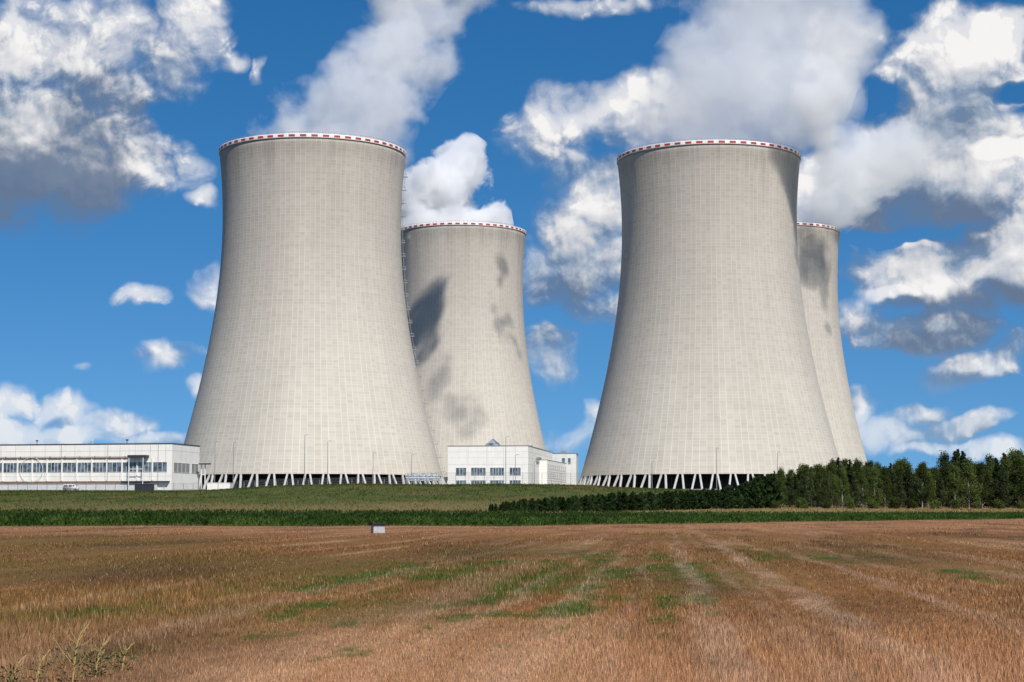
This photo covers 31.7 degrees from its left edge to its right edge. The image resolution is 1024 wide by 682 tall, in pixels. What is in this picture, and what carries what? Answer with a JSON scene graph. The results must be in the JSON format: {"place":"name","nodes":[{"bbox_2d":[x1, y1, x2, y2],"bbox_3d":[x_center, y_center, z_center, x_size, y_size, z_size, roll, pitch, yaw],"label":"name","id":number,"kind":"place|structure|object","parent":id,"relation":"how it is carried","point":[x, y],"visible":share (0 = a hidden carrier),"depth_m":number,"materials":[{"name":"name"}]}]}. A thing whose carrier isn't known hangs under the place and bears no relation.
{"place":"outdoors","nodes":[
{"label":"outdoors","id":0,"kind":"place"},
{"bbox_2d":[0,519,1023,681],"bbox_3d":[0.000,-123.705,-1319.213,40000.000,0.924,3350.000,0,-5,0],"label":"stubble field","id":1,"kind":"structure","parent":0,"point":[358,531],"depth_m":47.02,"materials":[{"name":"brown plant"}]},
{"bbox_2d":[0,655,26,681],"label":"dry weed","id":2,"kind":"object","parent":1,"relation":"on","point":[14,673],"visible":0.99,"depth_m":17.64,"materials":[{"name":"beige plant"}]},
{"bbox_2d":[18,649,54,681],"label":"dry weed","id":3,"kind":"object","parent":1,"relation":"on","point":[37,674],"visible":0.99,"depth_m":17.85,"materials":[{"name":"beige plant"}]},
{"bbox_2d":[41,621,104,681],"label":"dry weed","id":4,"kind":"object","parent":1,"relation":"on","point":[71,660],"visible":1,"depth_m":17.84,"materials":[{"name":"beige plant"}]},
{"bbox_2d":[72,635,114,677],"bbox_3d":[-4.307,3.260,18.562,0.442,0.471,0.421,1,-5,-9],"label":"dry weed","id":5,"kind":"object","parent":1,"relation":"on","point":[106,658],"visible":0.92,"depth_m":18.56,"materials":[{"name":"beige plant"}]},
{"bbox_2d":[109,643,140,670],"bbox_3d":[-4.171,3.393,19.333,0.399,0.350,0.341,0,-5,-1],"label":"dry weed","id":6,"kind":"object","parent":1,"relation":"on","point":[121,659],"visible":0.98,"depth_m":19.33,"materials":[{"name":"beige plant"}]},
{"bbox_2d":[369,523,386,532],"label":"well box","id":7,"kind":"object","parent":1,"relation":"on","point":[377,527],"visible":0.72,"depth_m":145.76,"materials":[{"name":"concrete"}]},
{"bbox_2d":[0,506,1023,525],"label":"crop","id":8,"kind":"object","parent":1,"relation":"on","point":[26,517],"visible":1,"depth_m":233.04,"materials":[{"name":"green plant"}]},
{"bbox_2d":[0,483,1023,525],"bbox_3d":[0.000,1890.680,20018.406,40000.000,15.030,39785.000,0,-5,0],"label":"terrain","id":9,"kind":"structure","parent":0,"point":[362,503],"depth_m":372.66,"materials":[{"name":"green plant"}]},
{"bbox_2d":[0,439,199,489],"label":"industrial building","id":10,"kind":"structure","parent":9,"relation":"on","point":[164,466],"depth_m":625.60,"materials":[{"name":"metal"}]},
{"bbox_2d":[3,463,16,472],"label":"window","id":11,"kind":"structure","parent":10,"relation":"in","point":[7,467],"depth_m":631.10,"materials":[{"name":"blue glass"}]},
{"bbox_2d":[18,463,31,472],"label":"window","id":12,"kind":"structure","parent":10,"relation":"in","point":[25,467],"depth_m":630.03,"materials":[{"name":"blue glass"}]},
{"bbox_2d":[33,463,45,472],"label":"window","id":13,"kind":"structure","parent":10,"relation":"in","point":[37,467],"depth_m":628.80,"materials":[{"name":"blue glass"}]},
{"bbox_2d":[48,463,60,471],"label":"window","id":14,"kind":"structure","parent":10,"relation":"in","point":[52,467],"depth_m":627.72,"materials":[{"name":"blue glass"}]},
{"bbox_2d":[62,462,75,471],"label":"window","id":15,"kind":"structure","parent":10,"relation":"in","point":[67,466],"depth_m":626.50,"materials":[{"name":"blue glass"}]},
{"bbox_2d":[77,462,90,471],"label":"window","id":16,"kind":"structure","parent":10,"relation":"in","point":[82,466],"depth_m":625.35,"materials":[{"name":"blue glass"}]},
{"bbox_2d":[92,462,105,471],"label":"window","id":17,"kind":"structure","parent":10,"relation":"in","point":[97,466],"depth_m":624.21,"materials":[{"name":"blue glass"}]},
{"bbox_2d":[108,462,120,471],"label":"window","id":18,"kind":"structure","parent":10,"relation":"in","point":[112,466],"depth_m":622.99,"materials":[{"name":"blue glass"}]},
{"bbox_2d":[123,462,136,471],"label":"window","id":19,"kind":"structure","parent":10,"relation":"in","point":[132,465],"depth_m":621.85,"materials":[{"name":"blue glass"}]},
{"bbox_2d":[138,462,151,471],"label":"window","id":20,"kind":"structure","parent":10,"relation":"in","point":[147,467],"depth_m":620.71,"materials":[{"name":"blue glass"}]},
{"bbox_2d":[153,462,166,471],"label":"window","id":21,"kind":"structure","parent":10,"relation":"in","point":[157,466],"depth_m":619.50,"materials":[{"name":"blue glass"}]},
{"bbox_2d":[174,462,189,472],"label":"window","id":22,"kind":"structure","parent":10,"relation":"in","point":[178,467],"depth_m":627.19,"materials":[{"name":"white glass"}]},
{"bbox_2d":[0,482,202,490],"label":"fence","id":23,"kind":"object","parent":9,"relation":"on","point":[76,487],"visible":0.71,"depth_m":485.40,"materials":[{"name":"grey metal"}]},
{"bbox_2d":[135,484,153,490],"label":"steel container","id":24,"kind":"object","parent":9,"relation":"on","point":[145,487],"visible":0.65,"depth_m":480.43,"materials":[{"name":"grey metal"}]},
{"bbox_2d":[184,132,445,488],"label":"cooling tower","id":25,"kind":"structure","parent":9,"relation":"on","point":[310,334],"depth_m":772.82,"materials":[{"name":"concrete"}]},
{"bbox_2d":[233,477,405,486],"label":"fence","id":26,"kind":"object","parent":9,"relation":"on","point":[348,481],"visible":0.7,"depth_m":487.17,"materials":[{"name":"grey metal"}]},
{"bbox_2d":[406,472,439,484],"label":"pipe rack","id":27,"kind":"object","parent":9,"relation":"on","point":[431,477],"visible":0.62,"depth_m":688.03,"materials":[{"name":"silver metal"}]},
{"bbox_2d":[401,221,545,483],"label":"cooling tower","id":28,"kind":"structure","parent":9,"relation":"on","point":[463,289],"depth_m":1127.41,"materials":[{"name":"concrete"}]},
{"bbox_2d":[407,472,589,484],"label":"fence","id":29,"kind":"object","parent":9,"relation":"on","point":[518,482],"visible":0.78,"depth_m":490.78,"materials":[{"name":"grey metal"}]},
{"bbox_2d":[448,439,552,484],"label":"office building","id":30,"kind":"structure","parent":9,"relation":"on","point":[474,463],"depth_m":701.17,"materials":[{"name":"white concrete"}]},
{"bbox_2d":[471,468,485,475],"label":"window","id":31,"kind":"structure","parent":30,"relation":"in","point":[474,471],"depth_m":700.96,"materials":[{"name":"blue glass"}]},
{"bbox_2d":[490,467,503,474],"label":"window","id":32,"kind":"structure","parent":30,"relation":"in","point":[497,470],"depth_m":699.93,"materials":[{"name":"blue glass"}]},
{"bbox_2d":[539,497,550,510],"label":"young conifer","id":33,"kind":"object","parent":9,"relation":"on","point":[544,504],"visible":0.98,"depth_m":309.77,"materials":[{"name":"green plant"}]},
{"bbox_2d":[540,460,565,484],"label":"annex building","id":34,"kind":"structure","parent":9,"relation":"on","point":[553,467],"depth_m":748.36,"materials":[{"name":"white concrete"}]},
{"bbox_2d":[548,496,559,511],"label":"young conifer","id":35,"kind":"object","parent":9,"relation":"on","point":[553,505],"visible":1,"depth_m":311.35,"materials":[{"name":"green plant"}]},
{"bbox_2d":[552,451,577,484],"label":"block","id":36,"kind":"structure","parent":9,"relation":"on","point":[570,460],"depth_m":791.86,"materials":[{"name":"white concrete"}]},
{"bbox_2d":[593,493,604,510],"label":"young conifer","id":37,"kind":"object","parent":9,"relation":"on","point":[600,502],"visible":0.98,"depth_m":318.66,"materials":[{"name":"green plant"}]},
{"bbox_2d":[605,493,615,510],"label":"young conifer","id":38,"kind":"object","parent":9,"relation":"on","point":[609,501],"visible":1,"depth_m":321.13,"materials":[{"name":"green plant"}]},
{"bbox_2d":[616,492,631,510],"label":"young conifer","id":39,"kind":"object","parent":9,"relation":"on","point":[623,505],"visible":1,"depth_m":322.66,"materials":[{"name":"green plant"}]},
{"bbox_2d":[636,491,649,510],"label":"young conifer","id":40,"kind":"object","parent":9,"relation":"on","point":[642,504],"visible":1,"depth_m":326.02,"materials":[{"name":"green plant"}]},
{"bbox_2d":[648,495,657,510],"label":"young conifer","id":41,"kind":"object","parent":9,"relation":"on","point":[652,505],"visible":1,"depth_m":327.73,"materials":[{"name":"green plant"}]},
{"bbox_2d":[657,491,670,509],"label":"young conifer","id":42,"kind":"object","parent":9,"relation":"on","point":[665,501],"visible":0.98,"depth_m":330.38,"materials":[{"name":"green plant"}]},
{"bbox_2d":[689,493,700,509],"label":"young conifer","id":43,"kind":"object","parent":9,"relation":"on","point":[694,505],"visible":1,"depth_m":334.94,"materials":[{"name":"green plant"}]},
{"bbox_2d":[694,490,706,508],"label":"young conifer","id":44,"kind":"object","parent":9,"relation":"on","point":[701,499],"visible":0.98,"depth_m":336.81,"materials":[{"name":"green plant"}]},
{"bbox_2d":[702,489,712,508],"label":"young conifer","id":45,"kind":"object","parent":9,"relation":"on","point":[708,492],"visible":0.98,"depth_m":339.20,"materials":[{"name":"green plant"}]},
{"bbox_2d":[578,138,839,489],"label":"cooling tower","id":46,"kind":"structure","parent":9,"relation":"on","point":[710,352],"depth_m":787.83,"materials":[{"name":"concrete"}]},
{"bbox_2d":[706,488,719,508],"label":"young conifer","id":47,"kind":"object","parent":9,"relation":"on","point":[713,495],"visible":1,"depth_m":339.26,"materials":[{"name":"green plant"}]},
{"bbox_2d":[718,489,730,508],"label":"young conifer","id":48,"kind":"object","parent":9,"relation":"on","point":[725,500],"visible":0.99,"depth_m":341.55,"materials":[{"name":"green plant"}]},
{"bbox_2d":[725,487,737,508],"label":"young conifer","id":49,"kind":"object","parent":9,"relation":"on","point":[730,497],"visible":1,"depth_m":342.18,"materials":[{"name":"green plant"}]},
{"bbox_2d":[733,488,745,508],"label":"young conifer","id":50,"kind":"object","parent":9,"relation":"on","point":[740,497],"visible":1,"depth_m":343.13,"materials":[{"name":"green plant"}]},
{"bbox_2d":[744,483,760,507],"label":"young conifer","id":51,"kind":"object","parent":9,"relation":"on","point":[749,494],"visible":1,"depth_m":346.18,"materials":[{"name":"green plant"}]},
{"bbox_2d":[746,480,764,507],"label":"young conifer","id":52,"kind":"object","parent":9,"relation":"on","point":[754,498],"visible":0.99,"depth_m":345.98,"materials":[{"name":"green plant"}]},
{"bbox_2d":[753,475,773,507],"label":"young conifer","id":53,"kind":"object","parent":9,"relation":"on","point":[760,485],"visible":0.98,"depth_m":347.48,"materials":[{"name":"green plant"}]},
{"bbox_2d":[765,474,784,506],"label":"young conifer","id":54,"kind":"object","parent":9,"relation":"on","point":[774,487],"visible":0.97,"depth_m":349.51,"materials":[{"name":"green plant"}]},
{"bbox_2d":[776,466,788,493],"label":"birch tree","id":55,"kind":"object","parent":9,"relation":"on","point":[780,474],"visible":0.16,"depth_m":373.95,"materials":[{"name":"green plant"}]},
{"bbox_2d":[778,480,788,507],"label":"birch tree","id":56,"kind":"object","parent":9,"relation":"on","point":[784,492],"visible":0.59,"depth_m":356.83,"materials":[{"name":"green plant"}]},
{"bbox_2d":[784,473,796,506],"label":"pine tree","id":57,"kind":"object","parent":9,"relation":"on","point":[790,488],"visible":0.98,"depth_m":359.53,"materials":[{"name":"green plant"}]},
{"bbox_2d":[791,474,800,505],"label":"pine tree","id":58,"kind":"object","parent":9,"relation":"on","point":[796,488],"visible":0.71,"depth_m":364.47,"materials":[{"name":"green plant"}]},
{"bbox_2d":[794,495,807,508],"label":"bush","id":59,"kind":"object","parent":9,"relation":"on","point":[801,503],"visible":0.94,"depth_m":353.55,"materials":[{"name":"green plant"}]},
{"bbox_2d":[796,474,811,503],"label":"pine tree","id":60,"kind":"object","parent":9,"relation":"on","point":[803,484],"visible":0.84,"depth_m":359.10,"materials":[{"name":"green plant"}]},
{"bbox_2d":[797,463,815,495],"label":"birch tree","id":61,"kind":"object","parent":9,"relation":"on","point":[804,469],"visible":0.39,"depth_m":369.28,"materials":[{"name":"green plant"}]},
{"bbox_2d":[806,475,816,507],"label":"pine tree","id":62,"kind":"object","parent":9,"relation":"on","point":[811,488],"visible":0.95,"depth_m":362.96,"materials":[{"name":"green plant"}]},
{"bbox_2d":[807,475,825,506],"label":"birch tree","id":63,"kind":"object","parent":9,"relation":"on","point":[816,482],"visible":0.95,"depth_m":363.55,"materials":[{"name":"green plant"}]},
{"bbox_2d":[815,463,832,506],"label":"birch tree","id":64,"kind":"object","parent":9,"relation":"on","point":[821,473],"visible":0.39,"depth_m":371.89,"materials":[{"name":"green plant"}]},
{"bbox_2d":[797,221,866,464],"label":"cooling tower","id":65,"kind":"structure","parent":9,"relation":"on","point":[818,245],"depth_m":1130.74,"materials":[{"name":"concrete"}]},
{"bbox_2d":[824,474,841,507],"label":"birch tree","id":66,"kind":"object","parent":9,"relation":"on","point":[832,480],"visible":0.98,"depth_m":366.89,"materials":[{"name":"green plant"}]},
{"bbox_2d":[826,463,841,505],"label":"birch tree","id":67,"kind":"object","parent":9,"relation":"on","point":[832,468],"visible":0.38,"depth_m":373.11,"materials":[{"name":"green plant"}]},
{"bbox_2d":[835,457,844,506],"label":"pine tree","id":68,"kind":"object","parent":9,"relation":"on","point":[837,462],"visible":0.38,"depth_m":377.33,"materials":[{"name":"green plant"}]},
{"bbox_2d":[834,466,851,506],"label":"birch tree","id":69,"kind":"object","parent":9,"relation":"on","point":[842,473],"visible":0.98,"depth_m":368.02,"materials":[{"name":"green plant"}]},
{"bbox_2d":[843,459,852,498],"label":"pine tree","id":70,"kind":"object","parent":9,"relation":"on","point":[848,466],"visible":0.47,"depth_m":380.63,"materials":[{"name":"green plant"}]},
{"bbox_2d":[843,498,855,508],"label":"bush","id":71,"kind":"object","parent":9,"relation":"on","point":[849,504],"visible":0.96,"depth_m":363.72,"materials":[{"name":"green plant"}]},
{"bbox_2d":[850,474,860,504],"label":"pine tree","id":72,"kind":"object","parent":9,"relation":"on","point":[854,496],"visible":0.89,"depth_m":369.91,"materials":[{"name":"green plant"}]},
{"bbox_2d":[848,457,867,506],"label":"birch tree","id":73,"kind":"object","parent":9,"relation":"on","point":[856,466],"visible":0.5,"depth_m":378.78,"materials":[{"name":"green plant"}]},
{"bbox_2d":[856,468,872,506],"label":"birch tree","id":74,"kind":"object","parent":9,"relation":"on","point":[861,477],"visible":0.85,"depth_m":373.90,"materials":[{"name":"green plant"}]},
{"bbox_2d":[865,499,879,508],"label":"bush","id":75,"kind":"object","parent":9,"relation":"on","point":[872,504],"visible":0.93,"depth_m":368.61,"materials":[{"name":"green plant"}]},
{"bbox_2d":[866,466,885,504],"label":"birch tree","id":76,"kind":"object","parent":9,"relation":"on","point":[873,483],"visible":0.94,"depth_m":374.78,"materials":[{"name":"green plant"}]},
{"bbox_2d":[877,474,891,506],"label":"birch tree","id":77,"kind":"object","parent":9,"relation":"on","point":[886,482],"visible":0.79,"depth_m":379.37,"materials":[{"name":"green plant"}]},
{"bbox_2d":[880,465,892,503],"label":"birch tree","id":78,"kind":"object","parent":9,"relation":"on","point":[886,471],"visible":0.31,"depth_m":386.19,"materials":[{"name":"green plant"}]},
{"bbox_2d":[888,463,899,498],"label":"pine tree","id":79,"kind":"object","parent":9,"relation":"on","point":[893,476],"visible":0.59,"depth_m":390.10,"materials":[{"name":"green plant"}]},
{"bbox_2d":[888,494,903,508],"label":"bush","id":80,"kind":"object","parent":9,"relation":"on","point":[894,503],"visible":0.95,"depth_m":373.22,"materials":[{"name":"green plant"}]},
{"bbox_2d":[893,467,905,498],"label":"birch tree","id":81,"kind":"object","parent":9,"relation":"on","point":[898,472],"visible":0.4,"depth_m":392.27,"materials":[{"name":"green plant"}]},
{"bbox_2d":[894,475,906,507],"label":"pine tree","id":82,"kind":"object","parent":9,"relation":"on","point":[899,492],"visible":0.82,"depth_m":384.04,"materials":[{"name":"green plant"}]},
{"bbox_2d":[897,456,913,484],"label":"birch tree","id":83,"kind":"object","parent":9,"relation":"on","point":[903,464],"visible":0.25,"depth_m":400.90,"materials":[{"name":"green plant"}]},
{"bbox_2d":[903,471,916,504],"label":"pine tree","id":84,"kind":"object","parent":9,"relation":"on","point":[909,494],"visible":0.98,"depth_m":384.55,"materials":[{"name":"green plant"}]},
{"bbox_2d":[911,461,933,506],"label":"birch tree","id":85,"kind":"object","parent":9,"relation":"on","point":[919,478],"visible":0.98,"depth_m":385.38,"materials":[{"name":"green plant"}]},
{"bbox_2d":[919,473,935,506],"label":"birch tree","id":86,"kind":"object","parent":9,"relation":"on","point":[932,494],"visible":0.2,"depth_m":390.86,"materials":[{"name":"green plant"}]},
{"bbox_2d":[929,465,943,501],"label":"birch tree","id":87,"kind":"object","parent":9,"relation":"on","point":[935,472],"visible":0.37,"depth_m":400.12,"materials":[{"name":"green plant"}]},
{"bbox_2d":[936,474,946,506],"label":"pine tree","id":88,"kind":"object","parent":9,"relation":"on","point":[941,491],"visible":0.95,"depth_m":392.94,"materials":[{"name":"green plant"}]},
{"bbox_2d":[932,450,952,473],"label":"birch tree","id":89,"kind":"object","parent":9,"relation":"on","point":[943,459],"visible":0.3,"depth_m":419.92,"materials":[{"name":"green plant"}]},
{"bbox_2d":[940,465,957,506],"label":"birch tree","id":90,"kind":"object","parent":9,"relation":"on","point":[945,475],"visible":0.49,"depth_m":401.50,"materials":[{"name":"green plant"}]},
{"bbox_2d":[944,464,965,506],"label":"birch tree","id":91,"kind":"object","parent":9,"relation":"on","point":[954,474],"visible":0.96,"depth_m":393.61,"materials":[{"name":"green plant"}]},
{"bbox_2d":[949,451,960,499],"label":"pine tree","id":92,"kind":"object","parent":9,"relation":"on","point":[955,460],"visible":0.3,"depth_m":404.81,"materials":[{"name":"green plant"}]},
{"bbox_2d":[949,497,961,508],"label":"bush","id":93,"kind":"object","parent":9,"relation":"on","point":[955,503],"visible":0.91,"depth_m":388.20,"materials":[{"name":"green plant"}]},
{"bbox_2d":[956,470,968,506],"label":"pine tree","id":94,"kind":"object","parent":9,"relation":"on","point":[960,492],"visible":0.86,"depth_m":396.88,"materials":[{"name":"green plant"}]},
{"bbox_2d":[957,457,982,507],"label":"birch tree","id":95,"kind":"object","parent":9,"relation":"on","point":[968,472],"visible":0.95,"depth_m":397.76,"materials":[{"name":"green plant"}]},
{"bbox_2d":[972,461,993,507],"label":"birch tree","id":96,"kind":"object","parent":9,"relation":"on","point":[981,477],"visible":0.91,"depth_m":401.09,"materials":[{"name":"green plant"}]},
{"bbox_2d":[985,459,999,506],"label":"birch tree","id":97,"kind":"object","parent":9,"relation":"on","point":[990,467],"visible":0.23,"depth_m":415.19,"materials":[{"name":"green plant"}]},
{"bbox_2d":[988,460,1009,501],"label":"pine tree","id":98,"kind":"object","parent":9,"relation":"on","point":[999,493],"visible":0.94,"depth_m":405.56,"materials":[{"name":"green plant"}]},
{"bbox_2d":[992,497,1006,508],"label":"bush","id":99,"kind":"object","parent":9,"relation":"on","point":[998,503],"visible":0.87,"depth_m":399.12,"materials":[{"name":"green plant"}]},
{"bbox_2d":[995,467,1013,505],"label":"pine tree","id":100,"kind":"object","parent":9,"relation":"on","point":[1006,478],"visible":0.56,"depth_m":410.94,"materials":[{"name":"green plant"}]},
{"bbox_2d":[999,455,1013,506],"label":"birch tree","id":101,"kind":"object","parent":9,"relation":"on","point":[1005,460],"visible":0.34,"depth_m":419.97,"materials":[{"name":"green plant"}]},
{"bbox_2d":[1005,451,1023,504],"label":"birch tree","id":102,"kind":"object","parent":9,"relation":"on","point":[1015,454],"visible":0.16,"depth_m":418.55,"materials":[{"name":"green plant"}]},
{"bbox_2d":[1007,455,1023,502],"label":"birch tree","id":103,"kind":"object","parent":9,"relation":"on","point":[1017,466],"visible":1,"depth_m":412.12,"materials":[{"name":"green plant"}]},
{"bbox_2d":[0,0,1023,481],"label":"sky","id":104,"kind":"structure","parent":0,"point":[904,118],"materials":[{"name":"blue"}]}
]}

